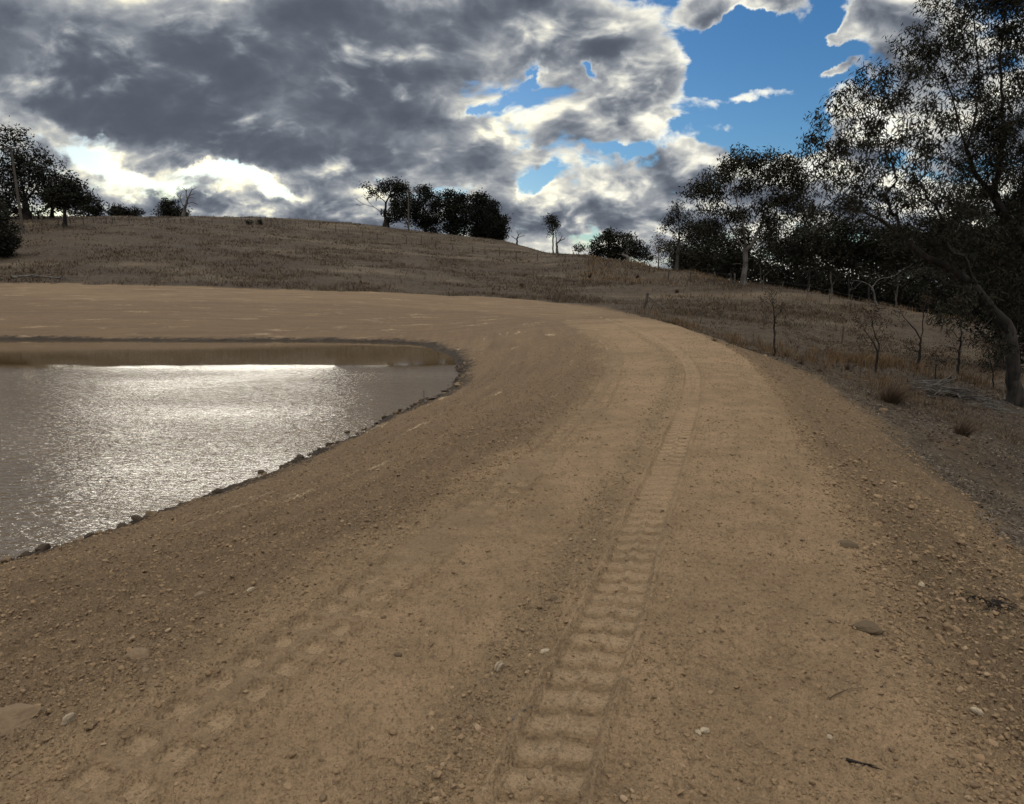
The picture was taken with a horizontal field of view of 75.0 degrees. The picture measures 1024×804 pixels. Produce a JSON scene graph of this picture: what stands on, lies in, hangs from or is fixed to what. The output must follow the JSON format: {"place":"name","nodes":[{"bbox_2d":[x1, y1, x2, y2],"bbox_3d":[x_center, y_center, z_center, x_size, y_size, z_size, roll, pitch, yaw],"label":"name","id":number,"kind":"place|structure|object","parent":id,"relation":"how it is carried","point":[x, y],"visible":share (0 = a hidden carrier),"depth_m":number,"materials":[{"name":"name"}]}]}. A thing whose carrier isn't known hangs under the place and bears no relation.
{"place":"outdoors","nodes":[
{"label":"outdoors","id":0,"kind":"place"},
{"bbox_2d":[0,340,460,559],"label":"water","id":1,"kind":"structure","parent":0,"point":[96,436],"depth_m":13.36,"materials":[{"name":"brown liquid"}]},
{"bbox_2d":[0,216,1023,803],"bbox_3d":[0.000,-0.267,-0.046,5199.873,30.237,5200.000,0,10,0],"label":"ground","id":2,"kind":"structure","parent":0,"point":[458,328],"depth_m":3.97,"materials":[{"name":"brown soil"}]},
{"bbox_2d":[0,555,12,562],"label":"shore rock","id":3,"kind":"object","parent":2,"relation":"on","point":[8,558],"visible":0.73,"depth_m":5.94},
{"bbox_2d":[0,146,24,233],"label":"power pole","id":4,"kind":"object","parent":2,"relation":"on","point":[17,195],"visible":0.98,"depth_m":89.65,"materials":[{"name":"wood"}]},
{"bbox_2d":[0,198,26,257],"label":"dark bush","id":5,"kind":"object","parent":2,"relation":"on","point":[10,241],"visible":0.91,"depth_m":71.44,"materials":[{"name":"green plant"}]},
{"bbox_2d":[0,703,44,739],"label":"rock","id":6,"kind":"object","parent":2,"relation":"on","point":[21,715],"visible":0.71,"depth_m":2.50,"materials":[{"name":"stone"}]},
{"bbox_2d":[20,551,30,556],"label":"shore rock","id":7,"kind":"object","parent":2,"relation":"on","point":[25,553],"visible":0.64,"depth_m":6.14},
{"bbox_2d":[0,116,79,219],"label":"gum tree","id":8,"kind":"object","parent":2,"relation":"on","point":[22,163],"visible":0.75,"depth_m":114.22,"materials":[{"name":"green plant"}]},
{"bbox_2d":[34,543,50,551],"bbox_3d":[-4.485,1.408,6.386,0.111,0.087,0.129,26,48,36],"label":"shore rock","id":9,"kind":"object","parent":2,"relation":"on","point":[45,546],"visible":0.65,"depth_m":6.36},
{"bbox_2d":[10,272,79,278],"bbox_3d":[-40.034,-10.810,57.356,6.007,0.694,1.569,2,10,9],"label":"fallen log","id":10,"kind":"object","parent":2,"relation":"on","point":[29,275],"visible":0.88,"depth_m":57.73,"materials":[{"name":"grey wood"}]},
{"bbox_2d":[27,155,88,217],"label":"bare topped tree","id":11,"kind":"object","parent":2,"relation":"on","point":[62,170],"visible":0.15,"depth_m":118.75,"materials":[{"name":"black plant"}]},
{"bbox_2d":[29,169,97,225],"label":"paddock tree","id":12,"kind":"object","parent":2,"relation":"on","point":[77,198],"visible":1,"depth_m":104.05,"materials":[{"name":"green plant"}]},
{"bbox_2d":[61,712,74,725],"bbox_3d":[-1.669,1.195,2.509,0.022,0.050,0.056,10,17,19],"label":"rock","id":13,"kind":"object","parent":2,"relation":"on","point":[68,718],"visible":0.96,"depth_m":2.50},
{"bbox_2d":[67,193,108,216],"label":"tree","id":14,"kind":"object","parent":2,"relation":"on","point":[97,209],"visible":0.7,"depth_m":132.76,"materials":[{"name":"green plant"}]},
{"bbox_2d":[83,532,94,537],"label":"shore rock","id":15,"kind":"object","parent":2,"relation":"on","point":[88,534],"visible":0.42,"depth_m":6.69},
{"bbox_2d":[101,202,137,215],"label":"tree","id":16,"kind":"object","parent":2,"relation":"on","point":[119,209],"visible":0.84,"depth_m":158.22,"materials":[{"name":"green plant"}]},
{"bbox_2d":[117,522,127,527],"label":"shore rock","id":17,"kind":"object","parent":2,"relation":"on","point":[123,524],"visible":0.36,"depth_m":6.90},
{"bbox_2d":[121,647,150,659],"bbox_3d":[-1.680,1.133,2.986,0.125,0.053,0.099,-6,16,-5],"label":"rock","id":18,"kind":"object","parent":2,"relation":"on","point":[135,652],"visible":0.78,"depth_m":2.97,"materials":[{"name":"stone"}]},
{"bbox_2d":[126,206,145,216],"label":"tree","id":19,"kind":"object","parent":2,"relation":"on","point":[136,209],"visible":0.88,"depth_m":159.31,"materials":[{"name":"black plant"}]},
{"bbox_2d":[131,515,141,520],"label":"shore rock","id":20,"kind":"object","parent":2,"relation":"on","point":[135,517],"visible":0.75,"depth_m":7.11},
{"bbox_2d":[142,667,149,672],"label":"rock","id":21,"kind":"object","parent":2,"relation":"on","point":[145,669],"visible":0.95,"depth_m":2.83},
{"bbox_2d":[145,511,157,516],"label":"shore rock","id":22,"kind":"object","parent":2,"relation":"on","point":[149,513],"visible":0.67,"depth_m":7.05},
{"bbox_2d":[150,196,191,216],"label":"round tree","id":23,"kind":"object","parent":2,"relation":"on","point":[166,207],"visible":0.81,"depth_m":156.38,"materials":[{"name":"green plant"}]},
{"bbox_2d":[32,215,319,228],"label":"wire fence","id":24,"kind":"object","parent":2,"relation":"on","point":[163,219],"visible":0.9,"depth_m":114.99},
{"bbox_2d":[177,187,196,216],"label":"dead tree","id":25,"kind":"object","parent":2,"relation":"on","point":[184,208],"visible":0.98,"depth_m":152.32,"materials":[{"name":"grey wood"}]},
{"bbox_2d":[193,591,205,598],"bbox_3d":[-1.701,1.055,3.631,0.056,0.042,0.076,13,20,33],"label":"rock","id":26,"kind":"object","parent":2,"relation":"on","point":[199,594],"visible":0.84,"depth_m":3.62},
{"bbox_2d":[214,488,222,493],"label":"shore rock","id":27,"kind":"object","parent":2,"relation":"on","point":[217,490],"visible":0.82,"depth_m":8.04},
{"bbox_2d":[355,176,412,226],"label":"spreading gum","id":28,"kind":"object","parent":2,"relation":"on","point":[398,205],"visible":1,"depth_m":151.55,"materials":[{"name":"green plant"}]},
{"bbox_2d":[393,652,401,656],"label":"clod","id":29,"kind":"object","parent":2,"relation":"on","point":[397,654],"visible":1,"depth_m":2.89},
{"bbox_2d":[407,190,418,230],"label":"power pole","id":30,"kind":"object","parent":2,"relation":"on","point":[408,191],"visible":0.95,"depth_m":144.75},
{"bbox_2d":[401,183,450,233],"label":"pine tree","id":31,"kind":"object","parent":2,"relation":"on","point":[430,219],"visible":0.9,"depth_m":158.96,"materials":[{"name":"green plant"}]},
{"bbox_2d":[436,187,471,235],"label":"pine tree","id":32,"kind":"object","parent":2,"relation":"on","point":[455,206],"visible":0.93,"depth_m":155.12,"materials":[{"name":"green plant"}]},
{"bbox_2d":[0,215,910,339],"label":"hill grass","id":33,"kind":"structure","parent":2,"relation":"on","point":[492,293],"depth_m":71.39,"materials":[{"name":"plant"}]},
{"bbox_2d":[462,187,491,238],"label":"pine tree","id":34,"kind":"object","parent":2,"relation":"on","point":[473,205],"visible":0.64,"depth_m":153.08,"materials":[{"name":"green plant"}]},
{"bbox_2d":[479,197,512,240],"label":"pine tree","id":35,"kind":"object","parent":2,"relation":"on","point":[496,222],"visible":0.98,"depth_m":150.70,"materials":[{"name":"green plant"}]},
{"bbox_2d":[494,661,504,671],"bbox_3d":[-0.055,1.109,2.791,0.026,0.059,0.063,14,21,36],"label":"rock","id":36,"kind":"object","parent":2,"relation":"on","point":[499,665],"visible":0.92,"depth_m":2.77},
{"bbox_2d":[335,225,735,285],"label":"wire fence","id":37,"kind":"object","parent":2,"relation":"on","point":[559,260],"visible":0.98,"depth_m":99.10,"materials":[{"name":"metal"}]},
{"bbox_2d":[540,648,549,653],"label":"rock","id":38,"kind":"object","parent":2,"relation":"on","point":[545,650],"visible":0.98,"depth_m":2.89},
{"bbox_2d":[542,213,561,252],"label":"slender tree","id":39,"kind":"object","parent":2,"relation":"on","point":[553,222],"visible":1,"depth_m":133.81,"materials":[{"name":"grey plant"}]},
{"bbox_2d":[550,595,558,601],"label":"clod","id":40,"kind":"object","parent":2,"relation":"on","point":[553,598],"visible":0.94,"depth_m":3.37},
{"bbox_2d":[556,236,564,252],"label":"dead tree","id":41,"kind":"object","parent":2,"relation":"on","point":[557,244],"visible":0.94,"depth_m":133.41,"materials":[{"name":"grey wood"}]},
{"bbox_2d":[572,242,586,253],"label":"tree","id":42,"kind":"object","parent":2,"relation":"on","point":[578,248],"visible":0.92,"depth_m":130.65,"materials":[{"name":"green plant"}]},
{"bbox_2d":[586,227,622,260],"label":"round tree","id":43,"kind":"object","parent":2,"relation":"on","point":[595,245],"visible":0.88,"depth_m":118.12,"materials":[{"name":"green plant"}]},
{"bbox_2d":[604,230,654,263],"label":"round tree","id":44,"kind":"object","parent":2,"relation":"on","point":[630,246],"visible":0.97,"depth_m":117.25,"materials":[{"name":"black plant"}]},
{"bbox_2d":[649,230,668,266],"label":"slender tree","id":45,"kind":"object","parent":2,"relation":"on","point":[658,250],"visible":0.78,"depth_m":107.31,"materials":[{"name":"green plant"}]},
{"bbox_2d":[657,198,697,270],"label":"slender tree","id":46,"kind":"object","parent":2,"relation":"on","point":[676,229],"visible":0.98,"depth_m":85.26,"materials":[{"name":"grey plant"}]},
{"bbox_2d":[656,235,703,268],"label":"woodland tree","id":47,"kind":"object","parent":2,"relation":"on","point":[667,251],"visible":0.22,"depth_m":96.35,"materials":[{"name":"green plant"}]},
{"bbox_2d":[667,241,721,272],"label":"woodland tree","id":48,"kind":"object","parent":2,"relation":"on","point":[691,260],"visible":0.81,"depth_m":87.42,"materials":[{"name":"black plant"}]},
{"bbox_2d":[695,729,701,735],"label":"rock","id":49,"kind":"object","parent":2,"relation":"on","point":[697,731],"visible":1,"depth_m":2.38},
{"bbox_2d":[672,216,729,273],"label":"woodland tree","id":50,"kind":"object","parent":2,"relation":"on","point":[698,241],"visible":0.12,"depth_m":99.25,"materials":[{"name":"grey plant"}]},
{"bbox_2d":[700,727,709,733],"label":"rock","id":51,"kind":"object","parent":2,"relation":"on","point":[704,730],"visible":1,"depth_m":2.39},
{"bbox_2d":[681,214,729,274],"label":"woodland tree","id":52,"kind":"object","parent":2,"relation":"on","point":[694,235],"visible":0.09,"depth_m":94.78,"materials":[{"name":"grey plant"}]},
{"bbox_2d":[694,229,760,279],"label":"woodland tree","id":53,"kind":"object","parent":2,"relation":"on","point":[711,242],"visible":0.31,"depth_m":88.25,"materials":[{"name":"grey plant"}]},
{"bbox_2d":[702,243,761,281],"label":"woodland tree","id":54,"kind":"object","parent":2,"relation":"on","point":[732,256],"visible":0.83,"depth_m":84.57,"materials":[{"name":"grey plant"}]},
{"bbox_2d":[643,293,843,343],"bbox_3d":[14.336,-5.512,43.500,13.979,3.111,2.785,7,12,37],"label":"wire fence","id":55,"kind":"object","parent":2,"relation":"on","point":[646,299],"visible":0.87,"depth_m":44.58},
{"bbox_2d":[676,141,818,284],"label":"white gum","id":56,"kind":"object","parent":2,"relation":"on","point":[793,176],"visible":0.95,"depth_m":65.91,"materials":[{"name":"green plant"}]},
{"bbox_2d":[724,221,792,286],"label":"woodland tree","id":57,"kind":"object","parent":2,"relation":"on","point":[771,248],"visible":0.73,"depth_m":83.72,"materials":[{"name":"green plant"}]},
{"bbox_2d":[751,283,800,354],"bbox_3d":[10.623,-3.230,26.771,1.925,3.030,0.820,0,10,0],"label":"sapling","id":58,"kind":"object","parent":2,"relation":"on","point":[771,293],"visible":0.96,"depth_m":26.70,"materials":[{"name":"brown plant"}]},
{"bbox_2d":[754,216,803,287],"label":"woodland tree","id":59,"kind":"object","parent":2,"relation":"on","point":[785,272],"visible":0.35,"depth_m":89.39,"materials":[{"name":"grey plant"}]},
{"bbox_2d":[770,236,806,286],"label":"woodland tree","id":60,"kind":"object","parent":2,"relation":"on","point":[793,265],"visible":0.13,"depth_m":94.07,"materials":[{"name":"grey plant"}]},
{"bbox_2d":[560,297,1023,446],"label":"paddock grass","id":61,"kind":"structure","parent":2,"relation":"on","point":[851,343],"depth_m":34.82,"materials":[{"name":"plant"}]},
{"bbox_2d":[575,253,1021,329],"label":"grass","id":62,"kind":"structure","parent":2,"relation":"on","point":[641,266],"depth_m":81.78,"materials":[{"name":"plant"}]},
{"bbox_2d":[777,221,824,291],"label":"woodland tree","id":63,"kind":"object","parent":2,"relation":"on","point":[795,278],"visible":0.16,"depth_m":88.93,"materials":[{"name":"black plant"}]},
{"bbox_2d":[781,221,838,293],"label":"woodland tree","id":64,"kind":"object","parent":2,"relation":"on","point":[801,257],"visible":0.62,"depth_m":80.83,"materials":[{"name":"green plant"}]},
{"bbox_2d":[666,239,961,313],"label":"wood","id":65,"kind":"object","parent":2,"relation":"on","point":[782,264],"visible":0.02,"depth_m":99.89,"materials":[{"name":"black plant"}]},
{"bbox_2d":[796,202,843,289],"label":"woodland tree","id":66,"kind":"object","parent":2,"relation":"on","point":[819,221],"visible":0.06,"depth_m":90.60,"materials":[{"name":"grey plant"}]},
{"bbox_2d":[795,215,862,297],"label":"woodland tree","id":67,"kind":"object","parent":2,"relation":"on","point":[816,237],"visible":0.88,"depth_m":73.39,"materials":[{"name":"green plant"}]},
{"bbox_2d":[827,618,836,622],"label":"rock","id":68,"kind":"object","parent":2,"relation":"on","point":[831,620],"visible":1,"depth_m":3.23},
{"bbox_2d":[816,194,869,296],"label":"woodland tree","id":69,"kind":"object","parent":2,"relation":"on","point":[863,202],"visible":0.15,"depth_m":80.31,"materials":[{"name":"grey plant"}]},
{"bbox_2d":[762,281,928,322],"bbox_3d":[27.181,-8.546,56.399,0.978,3.492,15.384,-5,11,-28],"label":"wire fence","id":70,"kind":"object","parent":2,"relation":"on","point":[844,299],"visible":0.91,"depth_m":54.84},
{"bbox_2d":[827,685,863,698],"bbox_3d":[1.334,1.151,2.666,0.200,0.026,0.016,-4,11,-24],"label":"stick","id":71,"kind":"object","parent":2,"relation":"on","point":[830,696],"visible":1,"depth_m":2.65,"materials":[{"name":"wood"}]},
{"bbox_2d":[818,216,873,300],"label":"woodland tree","id":72,"kind":"object","parent":2,"relation":"on","point":[845,226],"visible":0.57,"depth_m":73.19,"materials":[{"name":"green plant"}]},
{"bbox_2d":[837,540,858,548],"bbox_3d":[2.133,0.908,4.237,0.126,0.057,0.096,0,14,29],"label":"clod","id":73,"kind":"object","parent":2,"relation":"on","point":[848,543],"visible":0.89,"depth_m":4.21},
{"bbox_2d":[844,363,854,369],"bbox_3d":[12.116,-1.315,23.934,0.402,0.384,0.435,4,11,23],"label":"rush tussock","id":74,"kind":"object","parent":2,"relation":"on","point":[847,367],"visible":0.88,"depth_m":23.94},
{"bbox_2d":[846,757,882,769],"bbox_3d":[1.193,1.226,2.260,0.111,0.015,0.015,5,11,28],"label":"stick","id":75,"kind":"object","parent":2,"relation":"on","point":[855,761],"visible":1,"depth_m":2.27,"materials":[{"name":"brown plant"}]},
{"bbox_2d":[843,226,890,301],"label":"woodland tree","id":76,"kind":"object","parent":2,"relation":"on","point":[863,270],"visible":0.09,"depth_m":81.98,"materials":[{"name":"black plant"}]},
{"bbox_2d":[841,214,893,305],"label":"woodland tree","id":77,"kind":"object","parent":2,"relation":"on","point":[869,236],"visible":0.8,"depth_m":71.84,"materials":[{"name":"green plant"}]},
{"bbox_2d":[852,620,882,634],"bbox_3d":[1.691,1.073,3.174,0.131,0.052,0.096,-1,14,23],"label":"clod","id":78,"kind":"object","parent":2,"relation":"on","point":[869,627],"visible":0.98,"depth_m":3.15,"materials":[{"name":"soil"}]},
{"bbox_2d":[716,338,1023,554],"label":"leaf litter","id":79,"kind":"object","parent":2,"relation":"on","point":[995,511],"visible":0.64,"depth_m":14.10,"materials":[{"name":"plant"}]},
{"bbox_2d":[849,297,897,371],"bbox_3d":[12.801,-2.231,23.740,1.811,2.949,1.107,0,10,0],"label":"sapling","id":80,"kind":"object","parent":2,"relation":"on","point":[873,342],"visible":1,"depth_m":23.82,"materials":[{"name":"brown plant"}]},
{"bbox_2d":[851,269,902,304],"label":"dead limbs","id":81,"kind":"object","parent":2,"relation":"on","point":[873,286],"visible":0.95,"depth_m":56.37,"materials":[{"name":"grey wood"}]},
{"bbox_2d":[879,408,887,411],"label":"rock","id":82,"kind":"object","parent":2,"relation":"on","point":[883,409],"visible":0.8,"depth_m":16.33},
{"bbox_2d":[872,216,917,305],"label":"woodland tree","id":83,"kind":"object","parent":2,"relation":"on","point":[883,273],"visible":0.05,"depth_m":79.89,"materials":[{"name":"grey plant"}]},
{"bbox_2d":[865,219,925,310],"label":"woodland tree","id":84,"kind":"object","parent":2,"relation":"on","point":[901,257],"visible":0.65,"depth_m":70.65,"materials":[{"name":"green plant"}]},
{"bbox_2d":[872,378,927,403],"bbox_3d":[10.534,-0.375,18.163,1.494,0.834,1.497,0,10,0],"label":"rush tussock","id":85,"kind":"object","parent":2,"relation":"on","point":[889,396],"visible":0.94,"depth_m":18.10,"materials":[{"name":"plant"}]},
{"bbox_2d":[790,53,1023,407],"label":"leaning gum","id":86,"kind":"object","parent":2,"relation":"on","point":[1008,334],"visible":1,"depth_m":19.44,"materials":[{"name":"green plant"}]},
{"bbox_2d":[891,221,925,309],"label":"woodland tree","id":87,"kind":"object","parent":2,"relation":"on","point":[907,253],"visible":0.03,"depth_m":90.09,"materials":[{"name":"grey plant"}]},
{"bbox_2d":[888,292,935,370],"bbox_3d":[16.070,-2.712,26.878,1.981,3.380,1.115,0,10,0],"label":"sapling","id":88,"kind":"object","parent":2,"relation":"on","point":[918,351],"visible":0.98,"depth_m":26.88,"materials":[{"name":"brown plant"}]},
{"bbox_2d":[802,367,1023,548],"bbox_3d":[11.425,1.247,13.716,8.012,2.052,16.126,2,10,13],"label":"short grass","id":89,"kind":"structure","parent":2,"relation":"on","point":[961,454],"depth_m":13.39,"materials":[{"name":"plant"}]},
{"bbox_2d":[897,229,945,312],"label":"woodland tree","id":90,"kind":"object","parent":2,"relation":"on","point":[918,300],"visible":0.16,"depth_m":74.89,"materials":[{"name":"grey plant"}]},
{"bbox_2d":[923,658,933,664],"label":"clod","id":91,"kind":"object","parent":2,"relation":"on","point":[928,660],"visible":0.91,"depth_m":2.99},
{"bbox_2d":[911,213,947,312],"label":"woodland tree","id":92,"kind":"object","parent":2,"relation":"on","point":[922,225],"visible":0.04,"depth_m":85.44,"materials":[{"name":"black plant"}]},
{"bbox_2d":[923,346,954,379],"bbox_3d":[14.874,-1.198,23.299,1.073,1.541,0.802,2,10,13],"label":"sapling","id":93,"kind":"object","parent":2,"relation":"on","point":[932,355],"visible":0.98,"depth_m":23.26,"materials":[{"name":"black plant"}]},
{"bbox_2d":[904,212,975,319],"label":"woodland tree","id":94,"kind":"object","parent":2,"relation":"on","point":[942,244],"visible":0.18,"depth_m":67.64,"materials":[{"name":"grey plant"}]},
{"bbox_2d":[882,371,1015,406],"bbox_3d":[13.351,-0.428,20.602,3.906,0.980,1.851,0,10,0],"label":"stick pile","id":95,"kind":"object","parent":2,"relation":"on","point":[958,392],"visible":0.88,"depth_m":20.33,"materials":[{"name":"grey wood"}]},
{"bbox_2d":[876,0,1023,331],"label":"tall gum","id":96,"kind":"object","parent":2,"relation":"on","point":[998,134],"visible":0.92,"depth_m":21.25,"materials":[{"name":"green plant"}]},
{"bbox_2d":[889,209,1023,369],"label":"understorey tree","id":97,"kind":"object","parent":2,"relation":"on","point":[932,287],"visible":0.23,"depth_m":31.41,"materials":[{"name":"green plant"}]},
{"bbox_2d":[937,294,978,379],"bbox_3d":[17.524,-2.475,26.219,1.617,3.542,1.071,0,10,0],"label":"sapling","id":98,"kind":"object","parent":2,"relation":"on","point":[959,350],"visible":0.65,"depth_m":26.23,"materials":[{"name":"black plant"}]},
{"bbox_2d":[940,196,985,316],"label":"woodland tree","id":99,"kind":"object","parent":2,"relation":"on","point":[958,243],"visible":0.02,"depth_m":74.14,"materials":[{"name":"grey plant"}]},
{"bbox_2d":[947,203,984,319],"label":"woodland tree","id":100,"kind":"object","parent":2,"relation":"on","point":[967,221],"visible":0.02,"depth_m":69.26,"materials":[{"name":"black plant"}]},
{"bbox_2d":[949,411,994,436],"bbox_3d":[10.016,0.449,14.505,0.928,0.614,0.931,0,10,0],"label":"rush tussock","id":101,"kind":"object","parent":2,"relation":"on","point":[966,431],"visible":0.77,"depth_m":14.48,"materials":[{"name":"plant"}]},
{"bbox_2d":[925,394,1023,413],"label":"stick pile","id":102,"kind":"object","parent":2,"relation":"on","point":[987,403],"visible":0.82,"depth_m":19.87,"materials":[{"name":"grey wood"}]},
{"bbox_2d":[970,707,983,715],"bbox_3d":[1.865,1.242,2.677,0.050,0.030,0.036,12,9,34],"label":"rock","id":103,"kind":"object","parent":2,"relation":"on","point":[976,711],"visible":1,"depth_m":2.67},
{"bbox_2d":[961,336,1004,386],"bbox_3d":[18.314,-1.554,25.613,1.389,2.380,1.388,-4,11,-21],"label":"sapling","id":104,"kind":"object","parent":2,"relation":"on","point":[986,346],"visible":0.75,"depth_m":25.57,"materials":[{"name":"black plant"}]},
{"bbox_2d":[946,591,1021,614],"bbox_3d":[2.816,1.190,3.870,0.616,0.168,0.241,-1,10,-8],"label":"stick pile","id":105,"kind":"object","parent":2,"relation":"on","point":[993,603],"visible":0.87,"depth_m":3.87,"materials":[{"name":"brown plant"}]},
{"bbox_2d":[986,226,1023,323],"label":"woodland tree","id":106,"kind":"object","parent":2,"relation":"on","point":[1015,289],"visible":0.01,"depth_m":59.99,"materials":[{"name":"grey plant"}]},
{"bbox_2d":[0,0,1023,284],"label":"sky","id":107,"kind":"structure","parent":0,"point":[592,115],"materials":[{"name":"grey"}]},
{"bbox_2d":[4,382,1022,803],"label":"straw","id":108,"kind":"object","parent":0,"point":[660,696],"visible":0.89,"depth_m":2.53,"materials":[{"name":"beige plant"}]},
{"bbox_2d":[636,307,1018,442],"bbox_3d":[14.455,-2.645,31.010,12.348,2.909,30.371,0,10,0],"label":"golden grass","id":109,"kind":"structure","parent":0,"point":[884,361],"depth_m":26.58,"materials":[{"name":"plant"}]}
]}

